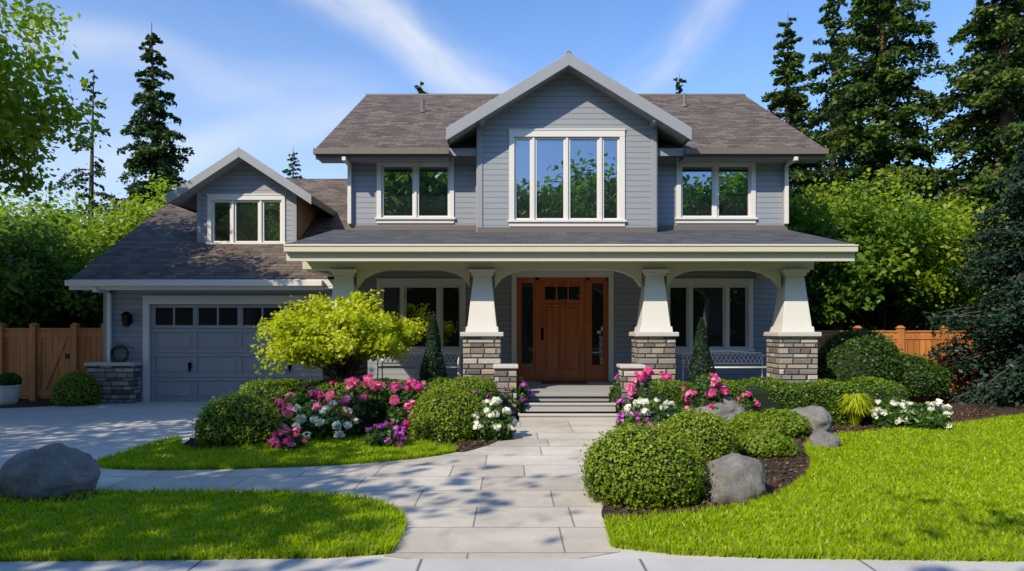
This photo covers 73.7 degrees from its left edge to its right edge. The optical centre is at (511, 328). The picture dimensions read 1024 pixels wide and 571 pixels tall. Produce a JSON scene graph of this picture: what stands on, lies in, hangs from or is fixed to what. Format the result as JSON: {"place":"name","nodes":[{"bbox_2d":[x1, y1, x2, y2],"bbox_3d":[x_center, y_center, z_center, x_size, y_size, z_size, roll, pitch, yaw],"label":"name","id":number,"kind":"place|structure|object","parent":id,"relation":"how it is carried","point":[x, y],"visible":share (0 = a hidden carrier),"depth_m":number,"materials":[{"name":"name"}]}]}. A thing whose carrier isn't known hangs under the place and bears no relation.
{"place":"outdoors","nodes":[
{"label":"outdoors","id":0,"kind":"place"},
{"bbox_2d":[0,485,407,561],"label":"lawn","id":1,"kind":"structure","parent":0,"point":[168,524],"depth_m":5.36,"materials":[{"name":"green plant"}]},
{"bbox_2d":[0,489,99,501],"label":"grass","id":2,"kind":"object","parent":1,"relation":"on","point":[62,498],"visible":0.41,"depth_m":6.23,"materials":[{"name":"green plant"}]},
{"bbox_2d":[0,443,100,498],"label":"boulder","id":3,"kind":"object","parent":2,"relation":"on","point":[50,470],"visible":0.83,"depth_m":6.35,"materials":[{"name":"stone"}]},
{"bbox_2d":[95,434,457,469],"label":"lawn","id":4,"kind":"structure","parent":0,"point":[172,453],"depth_m":8.35,"materials":[{"name":"green plant"}]},
{"bbox_2d":[364,420,405,446],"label":"flowering plant","id":5,"kind":"object","parent":4,"relation":"on","point":[383,434],"visible":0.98,"depth_m":9.04,"materials":[{"name":"purple plant"}]},
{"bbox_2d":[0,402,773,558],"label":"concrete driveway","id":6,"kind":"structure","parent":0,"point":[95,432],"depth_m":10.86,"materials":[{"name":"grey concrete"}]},
{"bbox_2d":[0,399,54,407],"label":"mulch bed","id":7,"kind":"object","parent":6,"relation":"on","point":[28,403],"visible":0.3,"depth_m":14.39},
{"bbox_2d":[0,372,21,404],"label":"planter pot","id":8,"kind":"object","parent":7,"relation":"on","point":[10,386],"visible":1,"depth_m":14.08,"materials":[{"name":"white ceramic"}]},
{"bbox_2d":[0,323,102,400],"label":"fence","id":9,"kind":"object","parent":7,"relation":"on","point":[34,358],"visible":0.59,"depth_m":14.99,"materials":[{"name":"brown wood"}]},
{"bbox_2d":[50,370,101,406],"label":"boxwood shrub","id":10,"kind":"object","parent":6,"relation":"on","point":[77,388],"visible":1,"depth_m":13.98,"materials":[{"name":"green plant"}]},
{"bbox_2d":[183,417,518,451],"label":"bed mulch","id":11,"kind":"object","parent":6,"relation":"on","point":[467,445],"visible":0.06,"depth_m":9.38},
{"bbox_2d":[190,389,284,448],"bbox_3d":[-3.739,1.240,9.424,1.253,0.788,1.152,0,0,0],"label":"boxwood","id":12,"kind":"object","parent":11,"relation":"on","point":[246,419],"visible":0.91,"depth_m":9.05,"materials":[{"name":"green plant"}]},
{"bbox_2d":[230,377,303,405],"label":"hedge","id":13,"kind":"object","parent":11,"relation":"on","point":[272,390],"visible":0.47,"depth_m":10.96,"materials":[{"name":"green plant"}]},
{"bbox_2d":[267,426,307,449],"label":"flowering plant","id":14,"kind":"object","parent":11,"relation":"on","point":[287,438],"visible":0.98,"depth_m":8.80,"materials":[{"name":"pink plant"}]},
{"bbox_2d":[274,389,325,421],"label":"flowering bush","id":15,"kind":"object","parent":11,"relation":"on","point":[302,400],"visible":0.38,"depth_m":9.90,"materials":[{"name":"pink plant"}]},
{"bbox_2d":[277,399,360,440],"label":"flowering bush","id":16,"kind":"object","parent":11,"relation":"on","point":[328,422],"visible":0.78,"depth_m":9.57,"materials":[{"name":"white"}]},
{"bbox_2d":[317,380,340,405],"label":"flowers","id":17,"kind":"object","parent":11,"relation":"on","point":[326,401],"visible":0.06,"depth_m":11.15,"materials":[{"name":"pink plant"}]},
{"bbox_2d":[250,289,428,382],"bbox_3d":[-2.957,0.462,11.901,3.064,2.279,2.976,0,0,0],"label":"golden maple wood","id":18,"kind":"object","parent":11,"relation":"on","point":[325,334],"visible":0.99,"depth_m":11.22,"materials":[{"name":"yellow plant"}]},
{"bbox_2d":[325,373,388,432],"bbox_3d":[-2.377,1.157,10.583,0.995,0.914,1.090,0,0,0],"label":"flowering bush","id":19,"kind":"object","parent":11,"relation":"on","point":[367,405],"visible":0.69,"depth_m":10.38,"materials":[{"name":"pink"}]},
{"bbox_2d":[239,377,497,419],"bbox_3d":[-2.386,1.210,11.522,4.309,0.784,0.951,0,0,0],"label":"hedge","id":20,"kind":"object","parent":11,"relation":"on","point":[306,386],"visible":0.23,"depth_m":11.26,"materials":[{"name":"green plant"}]},
{"bbox_2d":[385,378,424,435],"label":"flowering bush","id":21,"kind":"object","parent":11,"relation":"on","point":[403,401],"visible":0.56,"depth_m":10.12,"materials":[{"name":"pink plant"}]},
{"bbox_2d":[419,311,447,382],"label":"conical shrub","id":22,"kind":"object","parent":11,"relation":"on","point":[432,369],"visible":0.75,"depth_m":11.90,"materials":[{"name":"green plant"}]},
{"bbox_2d":[406,383,480,443],"bbox_3d":[-0.951,1.230,9.941,1.207,0.874,1.178,0,0,0],"label":"boxwood","id":23,"kind":"object","parent":11,"relation":"on","point":[445,414],"visible":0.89,"depth_m":9.61,"materials":[{"name":"green plant"}]},
{"bbox_2d":[443,374,502,406],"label":"hedge","id":24,"kind":"object","parent":11,"relation":"on","point":[466,382],"visible":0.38,"depth_m":11.22,"materials":[{"name":"green plant"}]},
{"bbox_2d":[471,390,491,405],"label":"flowering plant","id":25,"kind":"object","parent":11,"relation":"on","point":[482,397],"visible":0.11,"depth_m":11.01,"materials":[{"name":"purple plant"}]},
{"bbox_2d":[470,397,518,440],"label":"flowering bush","id":26,"kind":"object","parent":11,"relation":"on","point":[493,422],"visible":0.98,"depth_m":9.68,"materials":[{"name":"white plant"}]},
{"bbox_2d":[500,373,531,416],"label":"flowering plant","id":27,"kind":"object","parent":11,"relation":"on","point":[522,392],"visible":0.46,"depth_m":11.90,"materials":[{"name":"green"}]},
{"bbox_2d":[95,417,619,558],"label":"walkway pavers","id":28,"kind":"object","parent":6,"relation":"on","point":[520,494],"visible":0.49,"depth_m":6.82,"materials":[{"name":"grey stone"}]},
{"bbox_2d":[0,559,1023,570],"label":"sidewalk","id":29,"kind":"structure","parent":0,"point":[535,565],"depth_m":4.57,"materials":[{"name":"grey concrete"}]},
{"bbox_2d":[0,0,1023,242],"label":"sky","id":30,"kind":"structure","parent":0,"point":[269,80],"materials":[{"name":"blue"}]},
{"bbox_2d":[540,381,587,383],"bbox_3d":[1.110,1.161,14.640,0.980,0.018,0.580,0,0,0],"label":"door mat","id":31,"kind":"object","parent":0,"point":[563,382],"depth_m":14.47,"materials":[{"name":"fabric"}]},
{"bbox_2d":[601,413,1023,561],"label":"lawn","id":32,"kind":"structure","parent":0,"point":[955,491],"depth_m":5.81,"materials":[{"name":"green plant"}]},
{"bbox_2d":[809,430,840,447],"bbox_3d":[4.180,1.484,9.154,0.391,0.238,0.469,0,0,-7],"label":"boulder","id":33,"kind":"object","parent":32,"relation":"on","point":[823,437],"visible":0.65,"depth_m":9.02,"materials":[{"name":"stone"}]},
{"label":"ground","id":34,"kind":"structure","parent":0,"visible":0},
{"bbox_2d":[0,0,110,198],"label":"tree","id":35,"kind":"object","parent":34,"relation":"on","point":[15,92],"visible":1,"depth_m":12.26,"materials":[{"name":"green leaf"},{"name":"bark"}]},
{"bbox_2d":[0,186,110,327],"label":"tree","id":36,"kind":"object","parent":34,"relation":"on","point":[30,293],"visible":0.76,"depth_m":16.69,"materials":[{"name":"green plant"}]},
{"bbox_2d":[0,185,123,327],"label":"tree","id":37,"kind":"object","parent":34,"relation":"on","point":[3,210],"visible":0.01,"depth_m":25.10,"materials":[{"name":"green plant"}]},
{"bbox_2d":[0,186,124,314],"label":"tree","id":38,"kind":"object","parent":34,"relation":"on","point":[74,222],"visible":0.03,"depth_m":20.23,"materials":[{"name":"green leaf"},{"name":"bark"}]},
{"bbox_2d":[48,68,124,227],"bbox_3d":[-23.591,-6.496,38.369,5.694,16.208,4.930,0,0,0],"label":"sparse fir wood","id":39,"kind":"object","parent":34,"relation":"on","point":[90,173],"visible":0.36,"depth_m":38.12,"materials":[{"name":"green plant"}]},
{"bbox_2d":[57,173,182,256],"bbox_3d":[-10.780,-1.586,22.213,7.369,6.381,8.543,0,0,0],"label":"tree","id":40,"kind":"object","parent":34,"relation":"on","point":[130,219],"visible":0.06,"depth_m":20.03,"materials":[{"name":"green plant"}]},
{"bbox_2d":[102,22,194,218],"bbox_3d":[-16.439,-6.296,31.568,6.111,15.809,5.719,0,0,22],"label":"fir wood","id":41,"kind":"object","parent":34,"relation":"on","point":[153,156],"visible":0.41,"depth_m":31.39,"materials":[{"name":"green plant"}]},
{"bbox_2d":[282,150,305,178],"bbox_3d":[-12.774,-4.497,39.691,4.558,12.206,4.276,0,0,19],"label":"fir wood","id":42,"kind":"object","parent":34,"relation":"on","point":[293,169],"visible":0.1,"depth_m":39.83,"materials":[{"name":"green plant"}]},
{"bbox_2d":[414,81,427,93],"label":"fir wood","id":43,"kind":"object","parent":34,"relation":"on","point":[419,89],"visible":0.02,"depth_m":45.75,"materials":[{"name":"green plant"}]},
{"bbox_2d":[65,51,858,420],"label":"house","id":44,"kind":"structure","parent":34,"relation":"on","point":[601,229],"depth_m":14.85,"materials":[{"name":"grey wood"}]},
{"bbox_2d":[110,345,128,361],"bbox_3d":[-8.450,0.550,14.726,0.386,0.385,0.149,0,0,0],"label":"garden hose","id":45,"kind":"object","parent":44,"relation":"on","point":[114,348],"visible":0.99,"depth_m":14.68,"materials":[{"name":"green rubber"}]},
{"bbox_2d":[65,311,543,371],"bbox_3d":[-2.918,-0.215,14.267,13.727,2.330,1.566,0,0,0],"label":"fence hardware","id":46,"kind":"object","parent":44,"relation":"attached to","point":[126,317],"visible":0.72,"depth_m":14.68,"materials":[{"name":"black metal"}]},
{"bbox_2d":[377,350,460,377],"bbox_3d":[-1.835,0.809,13.556,1.598,0.726,0.537,0,0,0],"label":"bench","id":47,"kind":"object","parent":44,"relation":"on","point":[445,352],"visible":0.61,"depth_m":13.77,"materials":[{"name":"white metal"}]},
{"bbox_2d":[682,350,766,380],"bbox_3d":[4.250,0.809,13.556,1.628,0.726,0.537,0,0,0],"label":"bench","id":48,"kind":"object","parent":44,"relation":"on","point":[726,351],"visible":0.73,"depth_m":13.78,"materials":[{"name":"white metal"}]},
{"bbox_2d":[673,76,687,93],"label":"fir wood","id":49,"kind":"object","parent":34,"relation":"on","point":[678,86],"visible":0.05,"depth_m":44.86,"materials":[{"name":"green plant"}]},
{"bbox_2d":[761,12,851,330],"bbox_3d":[9.931,-4.849,24.302,4.494,12.902,5.094,0,0,20],"label":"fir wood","id":50,"kind":"object","parent":34,"relation":"on","point":[793,101],"visible":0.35,"depth_m":24.16,"materials":[{"name":"green plant"}]},
{"bbox_2d":[601,397,1023,518],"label":"bed mulch","id":51,"kind":"object","parent":34,"relation":"on","point":[781,472],"visible":0.13,"depth_m":8.19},
{"bbox_2d":[608,374,632,411],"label":"flowering plant","id":52,"kind":"object","parent":51,"relation":"on","point":[615,393],"visible":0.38,"depth_m":11.98,"materials":[{"name":"green plant"}]},
{"bbox_2d":[614,411,652,432],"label":"flowers","id":53,"kind":"object","parent":51,"relation":"on","point":[629,417],"visible":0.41,"depth_m":9.63,"materials":[{"name":"purple plant"}]},
{"bbox_2d":[578,419,713,511],"bbox_3d":[1.251,1.240,6.417,1.263,0.766,1.181,0,0,0],"label":"boxwood","id":54,"kind":"object","parent":51,"relation":"on","point":[648,465],"visible":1,"depth_m":6.07,"materials":[{"name":"green plant"}]},
{"bbox_2d":[625,366,672,409],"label":"flowering bush","id":55,"kind":"object","parent":51,"relation":"on","point":[644,390],"visible":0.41,"depth_m":11.66,"materials":[{"name":"pink plant"}]},
{"bbox_2d":[624,397,685,427],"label":"flowering bush","id":56,"kind":"object","parent":51,"relation":"on","point":[654,412],"visible":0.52,"depth_m":10.36,"materials":[{"name":"white"}]},
{"bbox_2d":[673,382,688,409],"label":"flowering bush","id":57,"kind":"object","parent":51,"relation":"on","point":[682,402],"visible":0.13,"depth_m":11.13,"materials":[{"name":"pink"}]},
{"bbox_2d":[658,408,743,467],"bbox_3d":[2.184,1.306,8.197,1.151,0.706,1.155,0,0,0],"label":"boxwood","id":58,"kind":"object","parent":51,"relation":"on","point":[714,436],"visible":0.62,"depth_m":7.85,"materials":[{"name":"green plant"}]},
{"bbox_2d":[687,317,715,382],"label":"conical shrub","id":59,"kind":"object","parent":51,"relation":"on","point":[701,363],"visible":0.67,"depth_m":11.90,"materials":[{"name":"green plant"}]},
{"bbox_2d":[680,373,729,409],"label":"flowering bush","id":60,"kind":"object","parent":51,"relation":"on","point":[707,390],"visible":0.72,"depth_m":10.87,"materials":[{"name":"pink"}]},
{"bbox_2d":[685,396,744,422],"bbox_3d":[3.277,1.357,11.047,1.119,0.500,0.840,0,0,-11],"label":"boulder","id":61,"kind":"object","parent":51,"relation":"on","point":[729,407],"visible":0.2,"depth_m":10.78,"materials":[{"name":"stone"}]},
{"bbox_2d":[699,453,765,503],"bbox_3d":[2.092,1.394,6.508,0.635,0.424,0.822,0,0,27],"label":"boulder","id":62,"kind":"object","parent":51,"relation":"on","point":[738,477],"visible":0.8,"depth_m":6.24,"materials":[{"name":"stone"}]},
{"bbox_2d":[728,411,761,430],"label":"shrub","id":63,"kind":"object","parent":51,"relation":"on","point":[744,420],"visible":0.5,"depth_m":10.50,"materials":[{"name":"green plant"}]},
{"bbox_2d":[735,391,759,411],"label":"flowering bush","id":64,"kind":"object","parent":51,"relation":"on","point":[747,405],"visible":0.36,"depth_m":11.14,"materials":[{"name":"pink"}]},
{"bbox_2d":[736,427,798,457],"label":"shrub","id":65,"kind":"object","parent":51,"relation":"on","point":[762,443],"visible":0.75,"depth_m":8.40,"materials":[{"name":"green plant"}]},
{"bbox_2d":[651,376,909,425],"bbox_3d":[4.467,1.206,11.528,4.378,0.790,0.947,0,0,0],"label":"hedge","id":66,"kind":"object","parent":51,"relation":"on","point":[825,393],"visible":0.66,"depth_m":11.20,"materials":[{"name":"green plant"}]},
{"bbox_2d":[753,407,811,438],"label":"shrub","id":67,"kind":"object","parent":51,"relation":"on","point":[787,423],"visible":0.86,"depth_m":9.92,"materials":[{"name":"green plant"}]},
{"bbox_2d":[792,405,833,435],"bbox_3d":[4.495,1.390,10.373,0.713,0.433,0.774,0,0,-25],"label":"boulder","id":68,"kind":"object","parent":51,"relation":"on","point":[819,418],"visible":0.45,"depth_m":10.08,"materials":[{"name":"stone"}]},
{"bbox_2d":[834,392,876,425],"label":"ornamental grass","id":69,"kind":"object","parent":51,"relation":"on","point":[857,407],"depth_m":10.97,"materials":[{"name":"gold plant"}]},
{"bbox_2d":[870,398,908,428],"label":"flowering bush","id":70,"kind":"object","parent":51,"relation":"on","point":[888,414],"visible":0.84,"depth_m":10.78,"materials":[{"name":"white"}]},
{"bbox_2d":[882,396,908,401],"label":"shrub","id":71,"kind":"object","parent":51,"relation":"on","point":[899,397],"visible":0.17,"depth_m":11.05,"materials":[{"name":"green plant"}]},
{"bbox_2d":[897,398,953,429],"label":"flowering bush","id":72,"kind":"object","parent":51,"relation":"on","point":[926,415],"visible":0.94,"depth_m":10.53,"materials":[{"name":"white"}]},
{"bbox_2d":[899,352,954,396],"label":"dark shrub","id":73,"kind":"object","parent":51,"relation":"on","point":[923,376],"visible":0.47,"depth_m":14.06,"materials":[{"name":"green plant"}]},
{"bbox_2d":[792,0,872,196],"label":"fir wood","id":74,"kind":"object","parent":34,"relation":"on","point":[827,20],"visible":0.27,"depth_m":33.75,"materials":[{"name":"green plant"}]},
{"bbox_2d":[818,324,909,383],"bbox_3d":[6.787,0.595,13.431,1.702,1.341,1.739,0,0,0],"label":"dark shrub","id":75,"kind":"object","parent":34,"relation":"on","point":[844,355],"visible":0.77,"depth_m":12.94,"materials":[{"name":"green plant"}]},
{"bbox_2d":[788,179,961,330],"bbox_3d":[8.647,-1.197,18.405,5.456,5.606,5.388,0,0,0],"label":"tree wood","id":76,"kind":"object","parent":34,"relation":"on","point":[827,294],"visible":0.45,"depth_m":17.03,"materials":[{"name":"green plant"}]},
{"bbox_2d":[814,0,978,330],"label":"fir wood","id":77,"kind":"object","parent":34,"relation":"on","point":[883,83],"visible":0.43,"depth_m":23.35,"materials":[{"name":"green plant"}]},
{"bbox_2d":[789,165,1010,330],"bbox_3d":[10.693,-1.364,19.385,8.029,5.934,6.574,0,0,0],"label":"tree wood","id":78,"kind":"object","parent":34,"relation":"on","point":[936,281],"visible":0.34,"depth_m":17.88,"materials":[{"name":"green plant"}]},
{"bbox_2d":[815,326,1020,397],"bbox_3d":[14.044,0.770,15.690,15.912,1.660,0.164,0,0,0],"label":"fence","id":79,"kind":"object","parent":34,"relation":"on","point":[916,342],"visible":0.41,"depth_m":15.69,"materials":[{"name":"brown wood"}]},
{"bbox_2d":[916,0,1023,330],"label":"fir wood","id":80,"kind":"object","parent":34,"relation":"on","point":[995,85],"visible":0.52,"depth_m":21.77,"materials":[{"name":"green plant"}]},
{"bbox_2d":[916,138,1023,409],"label":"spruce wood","id":81,"kind":"object","parent":34,"relation":"on","point":[1005,320],"visible":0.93,"depth_m":14.67,"materials":[{"name":"green plant"}]},
{"bbox_2d":[951,0,1023,208],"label":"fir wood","id":82,"kind":"object","parent":34,"relation":"on","point":[1016,122],"visible":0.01,"depth_m":27.51,"materials":[{"name":"green plant"}]},
{"bbox_2d":[983,153,1023,262],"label":"conifer tree","id":83,"kind":"object","parent":34,"relation":"on","point":[993,176],"visible":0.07,"depth_m":19.55,"materials":[{"name":"green plant"}]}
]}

